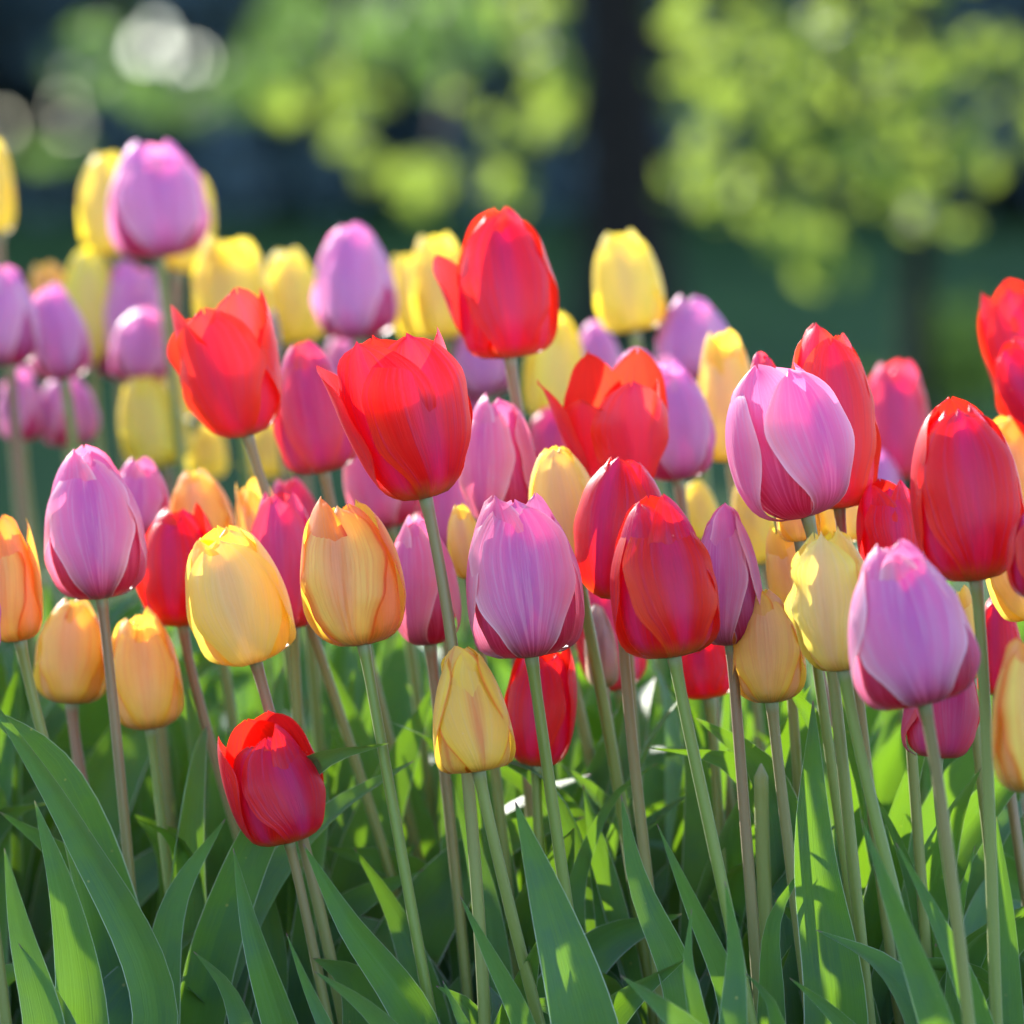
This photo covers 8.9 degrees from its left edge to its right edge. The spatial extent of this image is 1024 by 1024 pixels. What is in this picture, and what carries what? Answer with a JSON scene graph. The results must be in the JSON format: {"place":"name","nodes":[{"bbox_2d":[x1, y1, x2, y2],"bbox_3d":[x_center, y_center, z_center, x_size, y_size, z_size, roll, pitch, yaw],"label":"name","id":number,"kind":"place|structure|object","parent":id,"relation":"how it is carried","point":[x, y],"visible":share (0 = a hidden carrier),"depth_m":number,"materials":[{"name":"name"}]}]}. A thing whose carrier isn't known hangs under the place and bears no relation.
{"place":"outdoors","nodes":[
{"label":"outdoors","id":0,"kind":"place"},
{"bbox_2d":[0,208,1023,665],"bbox_3d":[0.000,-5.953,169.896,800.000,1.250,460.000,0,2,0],"label":"lawn","id":1,"kind":"structure","parent":0,"point":[736,276],"depth_m":25.91,"materials":[{"name":"green plant"}]},
{"bbox_2d":[0,16,207,192],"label":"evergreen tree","id":2,"kind":"object","parent":1,"relation":"on","point":[23,113],"visible":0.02,"depth_m":34.14,"materials":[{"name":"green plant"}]},
{"bbox_2d":[0,0,472,222],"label":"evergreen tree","id":3,"kind":"object","parent":1,"relation":"on","point":[242,164],"visible":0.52,"depth_m":32.24,"materials":[{"name":"green plant"}]},
{"bbox_2d":[18,0,512,173],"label":"shade tree","id":4,"kind":"object","parent":1,"relation":"on","point":[316,27],"visible":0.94,"depth_m":11.80,"materials":[{"name":"green plant"}]},
{"bbox_2d":[256,0,682,349],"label":"old tree","id":5,"kind":"object","parent":1,"relation":"on","point":[624,151],"visible":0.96,"depth_m":19.84,"materials":[{"name":"green plant"}]},
{"bbox_2d":[372,0,854,219],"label":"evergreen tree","id":6,"kind":"object","parent":1,"relation":"on","point":[549,164],"visible":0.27,"depth_m":32.02,"materials":[{"name":"green plant"}]},
{"bbox_2d":[642,0,1023,488],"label":"leafy tree","id":7,"kind":"object","parent":1,"relation":"on","point":[924,58],"visible":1,"depth_m":8.96,"materials":[{"name":"green plant"}]},
{"bbox_2d":[808,0,1023,225],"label":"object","id":8,"kind":"object","parent":1,"relation":"on","point":[956,192],"visible":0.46,"depth_m":32.04,"materials":[{"name":"green plant"}]},
{"bbox_2d":[866,294,995,411],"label":"shrub","id":9,"kind":"object","parent":1,"relation":"on","point":[959,369],"visible":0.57,"depth_m":12.90,"materials":[{"name":"green plant"}]},
{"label":"flower bed soil","id":10,"kind":"structure","parent":1,"relation":"on","visible":0},
{"bbox_2d":[0,142,17,524],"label":"tulip","id":11,"kind":"object","parent":10,"relation":"on","point":[7,207],"visible":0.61,"depth_m":3.92,"materials":[{"name":"yellow plant"}]},
{"bbox_2d":[0,366,44,623],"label":"tulip","id":12,"kind":"object","parent":10,"relation":"on","point":[31,411],"visible":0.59,"depth_m":3.75,"materials":[{"name":"purple plant"}]},
{"bbox_2d":[0,668,52,959],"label":"tulip","id":13,"kind":"object","parent":10,"relation":"on","point":[9,707],"visible":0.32,"depth_m":3.27,"materials":[{"name":"green plant"}]},
{"bbox_2d":[4,800,108,1023],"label":"tulip","id":14,"kind":"object","parent":10,"relation":"on","point":[79,986],"visible":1,"depth_m":2.97,"materials":[{"name":"green plant"}]},
{"bbox_2d":[30,282,96,615],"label":"tulip","id":15,"kind":"object","parent":10,"relation":"on","point":[63,356],"visible":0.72,"depth_m":3.65,"materials":[{"name":"purple plant"}]},
{"bbox_2d":[41,377,99,458],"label":"tulip","id":16,"kind":"object","parent":10,"relation":"on","point":[86,417],"visible":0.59,"depth_m":3.76,"materials":[{"name":"purple plant"}]},
{"bbox_2d":[0,787,158,1023],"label":"tulip","id":17,"kind":"object","parent":10,"relation":"on","point":[146,874],"visible":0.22,"depth_m":3.27,"materials":[{"name":"green plant"}]},
{"bbox_2d":[0,591,174,911],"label":"tulip","id":18,"kind":"object","parent":10,"relation":"on","point":[94,722],"visible":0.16,"depth_m":3.42,"materials":[{"name":"green plant"}]},
{"bbox_2d":[63,245,120,603],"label":"tulip","id":19,"kind":"object","parent":10,"relation":"on","point":[87,280],"visible":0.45,"depth_m":3.85,"materials":[{"name":"yellow plant"}]},
{"bbox_2d":[0,606,194,1023],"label":"tulip","id":20,"kind":"object","parent":10,"relation":"on","point":[138,987],"visible":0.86,"depth_m":3.00,"materials":[{"name":"green plant"}]},
{"bbox_2d":[78,151,127,383],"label":"tulip","id":21,"kind":"object","parent":10,"relation":"on","point":[96,181],"visible":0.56,"depth_m":3.87,"materials":[{"name":"yellow plant"}]},
{"bbox_2d":[8,646,216,1023],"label":"tulip","id":22,"kind":"object","parent":10,"relation":"on","point":[99,766],"visible":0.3,"depth_m":3.29,"materials":[{"name":"green plant"}]},
{"bbox_2d":[94,259,161,615],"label":"tulip","id":23,"kind":"object","parent":10,"relation":"on","point":[133,286],"visible":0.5,"depth_m":3.85,"materials":[{"name":"purple plant"}]},
{"bbox_2d":[0,265,275,722],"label":"tulip","id":24,"kind":"object","parent":10,"relation":"on","point":[19,334],"visible":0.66,"depth_m":3.60,"materials":[{"name":"purple plant"}]},
{"bbox_2d":[110,305,167,380],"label":"tulip","id":25,"kind":"object","parent":10,"relation":"on","point":[137,347],"visible":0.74,"depth_m":3.73,"materials":[{"name":"purple plant"}]},
{"bbox_2d":[119,456,187,927],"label":"tulip","id":26,"kind":"object","parent":10,"relation":"on","point":[142,478],"visible":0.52,"depth_m":3.27,"materials":[{"name":"pink plant"}]},
{"bbox_2d":[118,375,191,503],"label":"tulip","id":27,"kind":"object","parent":10,"relation":"on","point":[145,423],"visible":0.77,"depth_m":3.71,"materials":[{"name":"yellow plant"}]},
{"bbox_2d":[129,652,182,928],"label":"tulip plant","id":28,"kind":"object","parent":10,"relation":"on","point":[143,803],"visible":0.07,"depth_m":3.40,"materials":[{"name":"green plant"}]},
{"bbox_2d":[111,607,204,1002],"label":"tulip","id":29,"kind":"object","parent":10,"relation":"on","point":[150,693],"visible":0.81,"depth_m":3.14,"materials":[{"name":"orange plant"}]},
{"bbox_2d":[107,139,227,731],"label":"tulip","id":30,"kind":"object","parent":10,"relation":"on","point":[157,209],"visible":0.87,"depth_m":3.68,"materials":[{"name":"purple plant"}]},
{"bbox_2d":[0,444,388,1023],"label":"tulip","id":31,"kind":"object","parent":10,"relation":"on","point":[95,548],"visible":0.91,"depth_m":3.07,"materials":[{"name":"pink plant"}]},
{"bbox_2d":[166,175,235,704],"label":"tulip","id":32,"kind":"object","parent":10,"relation":"on","point":[179,265],"visible":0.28,"depth_m":3.89,"materials":[{"name":"yellow plant"}]},
{"bbox_2d":[0,514,413,1023],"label":"tulip","id":33,"kind":"object","parent":10,"relation":"on","point":[21,599],"visible":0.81,"depth_m":3.09,"materials":[{"name":"orange plant"}]},
{"bbox_2d":[186,423,227,717],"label":"tulip","id":34,"kind":"object","parent":10,"relation":"on","point":[208,453],"visible":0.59,"depth_m":3.87,"materials":[{"name":"yellow plant"}]},
{"bbox_2d":[33,597,422,1018],"bbox_3d":[-0.140,0.213,3.162,0.125,0.344,0.160,-2,3,-37],"label":"tulip","id":35,"kind":"object","parent":10,"relation":"on","point":[69,671],"visible":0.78,"depth_m":3.17,"materials":[{"name":"orange plant"}]},
{"bbox_2d":[192,234,275,694],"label":"tulip","id":36,"kind":"object","parent":10,"relation":"on","point":[222,270],"visible":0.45,"depth_m":3.73,"materials":[{"name":"yellow plant"}]},
{"bbox_2d":[136,502,356,1023],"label":"tulip","id":37,"kind":"object","parent":10,"relation":"on","point":[171,538],"visible":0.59,"depth_m":3.16,"materials":[{"name":"red plant"}]},
{"bbox_2d":[169,626,325,810],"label":"tulip plant","id":38,"kind":"object","parent":10,"relation":"on","point":[215,716],"visible":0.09,"depth_m":3.62,"materials":[{"name":"green plant"}]},
{"bbox_2d":[164,626,369,829],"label":"tulip","id":39,"kind":"object","parent":10,"relation":"on","point":[179,747],"visible":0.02,"depth_m":3.35,"materials":[{"name":"green plant"}]},
{"bbox_2d":[266,247,325,689],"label":"tulip","id":40,"kind":"object","parent":10,"relation":"on","point":[291,275],"visible":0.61,"depth_m":3.79,"materials":[{"name":"yellow plant"}]},
{"bbox_2d":[184,666,416,898],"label":"tulip plant","id":41,"kind":"object","parent":10,"relation":"on","point":[215,815],"visible":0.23,"depth_m":3.22,"materials":[{"name":"green plant"}]},
{"bbox_2d":[170,468,432,822],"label":"tulip","id":42,"kind":"object","parent":10,"relation":"on","point":[201,487],"visible":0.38,"depth_m":3.29,"materials":[{"name":"orange plant"}]},
{"bbox_2d":[193,711,439,1023],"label":"tulip","id":43,"kind":"object","parent":10,"relation":"on","point":[273,784],"visible":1,"depth_m":3.01,"materials":[{"name":"red plant"}]},
{"bbox_2d":[251,476,401,889],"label":"tulip","id":44,"kind":"object","parent":10,"relation":"on","point":[345,775],"visible":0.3,"depth_m":3.30,"materials":[{"name":"green plant"}]},
{"bbox_2d":[185,525,474,1023],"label":"tulip","id":45,"kind":"object","parent":10,"relation":"on","point":[239,609],"visible":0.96,"depth_m":3.03,"materials":[{"name":"yellow plant"}]},
{"bbox_2d":[311,222,397,649],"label":"tulip","id":46,"kind":"object","parent":10,"relation":"on","point":[354,298],"visible":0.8,"depth_m":3.63,"materials":[{"name":"purple plant"}]},
{"bbox_2d":[325,689,430,940],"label":"tulip plant","id":47,"kind":"object","parent":10,"relation":"on","point":[351,827],"visible":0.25,"depth_m":3.23,"materials":[{"name":"green plant"}]},
{"bbox_2d":[320,633,489,848],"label":"tulip plant","id":48,"kind":"object","parent":10,"relation":"on","point":[394,678],"visible":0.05,"depth_m":3.50,"materials":[{"name":"green plant"}]},
{"bbox_2d":[235,477,589,940],"bbox_3d":[-0.094,0.179,3.231,0.161,0.392,0.229,-1,2,-36],"label":"tulip","id":49,"kind":"object","parent":10,"relation":"on","point":[248,498],"visible":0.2,"depth_m":3.23,"materials":[{"name":"yellow plant"}]},
{"bbox_2d":[286,328,539,1023],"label":"tulip","id":50,"kind":"object","parent":10,"relation":"on","point":[403,408],"visible":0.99,"depth_m":2.97,"materials":[{"name":"red plant"}]},
{"bbox_2d":[251,488,583,1023],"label":"tulip","id":51,"kind":"object","parent":10,"relation":"on","point":[279,523],"visible":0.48,"depth_m":3.15,"materials":[{"name":"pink plant"}]},
{"bbox_2d":[167,287,684,1005],"bbox_3d":[-0.043,0.139,3.170,0.243,0.494,0.114,1,2,29],"label":"tulip","id":52,"kind":"object","parent":10,"relation":"on","point":[223,359],"visible":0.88,"depth_m":3.16,"materials":[{"name":"red plant"}]},
{"bbox_2d":[391,254,461,640],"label":"tulip","id":53,"kind":"object","parent":10,"relation":"on","point":[401,272],"visible":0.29,"depth_m":3.76,"materials":[{"name":"yellow plant"}]},
{"bbox_2d":[273,338,599,867],"bbox_3d":[-0.027,0.142,3.272,0.182,0.457,0.069,-1,2,-16],"label":"tulip","id":54,"kind":"object","parent":10,"relation":"on","point":[309,433],"visible":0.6,"depth_m":3.25,"materials":[{"name":"pink plant"}]},
{"bbox_2d":[410,232,470,639],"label":"tulip","id":55,"kind":"object","parent":10,"relation":"on","point":[430,312],"visible":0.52,"depth_m":3.69,"materials":[{"name":"yellow plant"}]},
{"bbox_2d":[278,503,609,993],"bbox_3d":[-0.028,0.192,3.160,0.171,0.395,0.149,0,2,0],"label":"tulip","id":56,"kind":"object","parent":10,"relation":"on","point":[461,526],"visible":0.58,"depth_m":3.13,"materials":[{"name":"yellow plant"}]},
{"bbox_2d":[343,457,591,845],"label":"tulip","id":57,"kind":"object","parent":10,"relation":"on","point":[360,486],"visible":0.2,"depth_m":3.33,"materials":[{"name":"pink plant"}]},
{"bbox_2d":[453,334,508,404],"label":"tulip","id":58,"kind":"object","parent":10,"relation":"on","point":[487,376],"visible":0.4,"depth_m":3.69,"materials":[{"name":"purple plant"}]},
{"bbox_2d":[300,496,682,1023],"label":"tulip","id":59,"kind":"object","parent":10,"relation":"on","point":[352,587],"visible":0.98,"depth_m":3.00,"materials":[{"name":"orange plant"}]},
{"bbox_2d":[354,515,681,1023],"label":"tulip","id":60,"kind":"object","parent":10,"relation":"on","point":[611,943],"visible":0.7,"depth_m":3.10,"materials":[{"name":"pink plant"}]},
{"bbox_2d":[326,393,727,968],"bbox_3d":[0.017,0.162,3.224,0.184,0.443,0.131,1,2,17],"label":"tulip","id":61,"kind":"object","parent":10,"relation":"on","point":[500,460],"visible":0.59,"depth_m":3.17,"materials":[{"name":"pink plant"}]},
{"bbox_2d":[414,478,683,828],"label":"tulip","id":62,"kind":"object","parent":10,"relation":"on","point":[447,501],"visible":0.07,"depth_m":3.34,"materials":[{"name":"pink plant"}]},
{"bbox_2d":[523,312,590,742],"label":"tulip","id":63,"kind":"object","parent":10,"relation":"on","point":[551,367],"visible":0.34,"depth_m":3.59,"materials":[{"name":"yellow plant"}]},
{"bbox_2d":[458,406,671,769],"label":"tulip","id":64,"kind":"object","parent":10,"relation":"on","point":[544,431],"visible":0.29,"depth_m":3.49,"materials":[{"name":"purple plant"}]},
{"bbox_2d":[466,492,664,1023],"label":"tulip","id":65,"kind":"object","parent":10,"relation":"on","point":[524,593],"visible":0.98,"depth_m":2.98,"materials":[{"name":"purple plant"}]},
{"bbox_2d":[517,701,623,891],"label":"tulip plant","id":66,"kind":"object","parent":10,"relation":"on","point":[597,769],"visible":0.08,"depth_m":3.21,"materials":[{"name":"green plant"}]},
{"bbox_2d":[433,646,726,1023],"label":"tulip","id":67,"kind":"object","parent":10,"relation":"on","point":[473,733],"visible":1,"depth_m":2.95,"materials":[{"name":"green plant"}]},
{"bbox_2d":[504,648,656,1023],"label":"tulip","id":68,"kind":"object","parent":10,"relation":"on","point":[558,680],"visible":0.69,"depth_m":3.09,"materials":[{"name":"red plant"}]},
{"bbox_2d":[500,604,754,980],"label":"tulip","id":69,"kind":"object","parent":10,"relation":"on","point":[696,856],"visible":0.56,"depth_m":3.16,"materials":[{"name":"green plant"}]},
{"bbox_2d":[433,206,867,935],"bbox_3d":[0.069,0.114,3.218,0.159,0.528,0.216,-2,3,-39],"label":"tulip","id":70,"kind":"object","parent":10,"relation":"on","point":[497,286],"visible":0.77,"depth_m":3.21,"materials":[{"name":"red plant"}]},
{"bbox_2d":[539,456,791,1023],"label":"tulip","id":71,"kind":"object","parent":10,"relation":"on","point":[615,490],"visible":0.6,"depth_m":3.04,"materials":[{"name":"red plant"}]},
{"bbox_2d":[537,348,810,938],"bbox_3d":[0.073,0.154,3.142,0.115,0.463,0.149,0,2,-7],"label":"tulip","id":72,"kind":"object","parent":10,"relation":"on","point":[603,414],"visible":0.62,"depth_m":3.15,"materials":[{"name":"red plant"}]},
{"bbox_2d":[642,681,722,913],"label":"tulip plant","id":73,"kind":"object","parent":10,"relation":"on","point":[653,783],"visible":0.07,"depth_m":3.42,"materials":[{"name":"green plant"}]},
{"bbox_2d":[506,445,865,1023],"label":"tulip","id":74,"kind":"object","parent":10,"relation":"on","point":[560,479],"visible":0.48,"depth_m":3.10,"materials":[{"name":"yellow plant"}]},
{"bbox_2d":[656,294,727,490],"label":"tulip","id":75,"kind":"object","parent":10,"relation":"on","point":[685,327],"visible":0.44,"depth_m":3.56,"materials":[{"name":"purple plant"}]},
{"bbox_2d":[593,229,858,719],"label":"tulip","id":76,"kind":"object","parent":10,"relation":"on","point":[629,298],"visible":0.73,"depth_m":3.57,"materials":[{"name":"yellow plant"}]},
{"bbox_2d":[610,493,867,1023],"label":"tulip","id":77,"kind":"object","parent":10,"relation":"on","point":[664,595],"visible":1,"depth_m":2.95,"materials":[{"name":"red plant"}]},
{"bbox_2d":[649,478,841,848],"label":"tulip","id":78,"kind":"object","parent":10,"relation":"on","point":[702,505],"visible":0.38,"depth_m":3.41,"materials":[{"name":"yellow plant"}]},
{"bbox_2d":[701,503,794,1023],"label":"tulip","id":79,"kind":"object","parent":10,"relation":"on","point":[726,541],"visible":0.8,"depth_m":3.01,"materials":[{"name":"purple plant"}]},
{"bbox_2d":[754,763,771,943],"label":"cut tulip stem","id":80,"kind":"object","parent":10,"relation":"on","point":[762,837],"visible":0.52,"depth_m":3.06,"materials":[{"name":"green plant"}]},
{"bbox_2d":[653,486,872,865],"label":"tulip","id":81,"kind":"object","parent":10,"relation":"on","point":[757,528],"visible":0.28,"depth_m":3.32,"materials":[{"name":"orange plant"}]},
{"bbox_2d":[732,589,806,1013],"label":"tulip","id":82,"kind":"object","parent":10,"relation":"on","point":[769,662],"visible":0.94,"depth_m":3.01,"materials":[{"name":"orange plant"}]},
{"bbox_2d":[654,358,884,823],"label":"tulip","id":83,"kind":"object","parent":10,"relation":"on","point":[688,452],"visible":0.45,"depth_m":3.28,"materials":[{"name":"purple plant"}]},
{"bbox_2d":[682,644,871,943],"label":"tulip","id":84,"kind":"object","parent":10,"relation":"on","point":[705,670],"visible":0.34,"depth_m":3.13,"materials":[{"name":"red plant"}]},
{"bbox_2d":[697,328,906,829],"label":"tulip","id":85,"kind":"object","parent":10,"relation":"on","point":[724,367],"visible":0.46,"depth_m":3.35,"materials":[{"name":"yellow plant"}]},
{"bbox_2d":[650,526,1023,1023],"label":"tulip","id":86,"kind":"object","parent":10,"relation":"on","point":[780,553],"visible":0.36,"depth_m":3.07,"materials":[{"name":"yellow plant"}]},
{"bbox_2d":[784,526,904,908],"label":"tulip","id":87,"kind":"object","parent":10,"relation":"on","point":[826,569],"visible":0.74,"depth_m":2.91,"materials":[{"name":"yellow plant"}]},
{"bbox_2d":[725,362,974,1023],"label":"tulip","id":88,"kind":"object","parent":10,"relation":"on","point":[789,441],"visible":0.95,"depth_m":2.96,"materials":[{"name":"pink plant"}]},
{"bbox_2d":[696,351,1014,1023],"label":"tulip","id":89,"kind":"object","parent":10,"relation":"on","point":[899,814],"visible":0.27,"depth_m":3.07,"materials":[{"name":"green plant"}]},
{"bbox_2d":[792,505,974,897],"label":"tulip","id":90,"kind":"object","parent":10,"relation":"on","point":[958,774],"visible":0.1,"depth_m":3.14,"materials":[{"name":"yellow plant"}]},
{"bbox_2d":[775,513,1020,1023],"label":"tulip","id":91,"kind":"object","parent":10,"relation":"on","point":[794,532],"visible":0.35,"depth_m":3.04,"materials":[{"name":"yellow plant"}]},
{"bbox_2d":[791,322,1023,1023],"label":"tulip","id":92,"kind":"object","parent":10,"relation":"on","point":[834,364],"visible":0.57,"depth_m":3.04,"materials":[{"name":"red plant"}]},
{"bbox_2d":[868,359,948,799],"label":"tulip","id":93,"kind":"object","parent":10,"relation":"on","point":[900,403],"visible":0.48,"depth_m":3.50,"materials":[{"name":"pink plant"}]},
{"bbox_2d":[848,538,980,1023],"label":"tulip","id":94,"kind":"object","parent":10,"relation":"on","point":[912,642],"visible":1,"depth_m":2.80,"materials":[{"name":"pink plant"}]},
{"bbox_2d":[817,396,1023,1023],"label":"tulip","id":95,"kind":"object","parent":10,"relation":"on","point":[967,503],"visible":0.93,"depth_m":2.89,"materials":[{"name":"red plant"}]},
{"bbox_2d":[856,479,1021,996],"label":"tulip","id":96,"kind":"object","parent":10,"relation":"on","point":[884,519],"visible":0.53,"depth_m":3.03,"materials":[{"name":"red plant"}]},
{"bbox_2d":[895,571,1023,1007],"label":"tulip","id":97,"kind":"object","parent":10,"relation":"on","point":[1007,601],"visible":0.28,"depth_m":2.99,"materials":[{"name":"yellow plant"}]},
{"bbox_2d":[901,681,1023,1023],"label":"tulip","id":98,"kind":"object","parent":10,"relation":"on","point":[957,719],"visible":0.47,"depth_m":2.95,"materials":[{"name":"pink plant"}]},
{"bbox_2d":[977,597,1023,906],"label":"tulip","id":99,"kind":"object","parent":10,"relation":"on","point":[1001,632],"visible":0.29,"depth_m":3.09,"materials":[{"name":"pink plant"}]},
{"bbox_2d":[978,278,1023,416],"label":"tulip","id":100,"kind":"object","parent":10,"relation":"on","point":[1001,319],"visible":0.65,"depth_m":3.29,"materials":[{"name":"red plant"}]},
{"bbox_2d":[991,638,1023,816],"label":"tulip","id":101,"kind":"object","parent":10,"relation":"on","point":[1007,730],"visible":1,"depth_m":2.77,"materials":[{"name":"yellow plant"}]},
{"bbox_2d":[993,336,1023,435],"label":"tulip","id":102,"kind":"object","parent":10,"relation":"on","point":[1008,370],"visible":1,"depth_m":3.21,"materials":[{"name":"red plant"}]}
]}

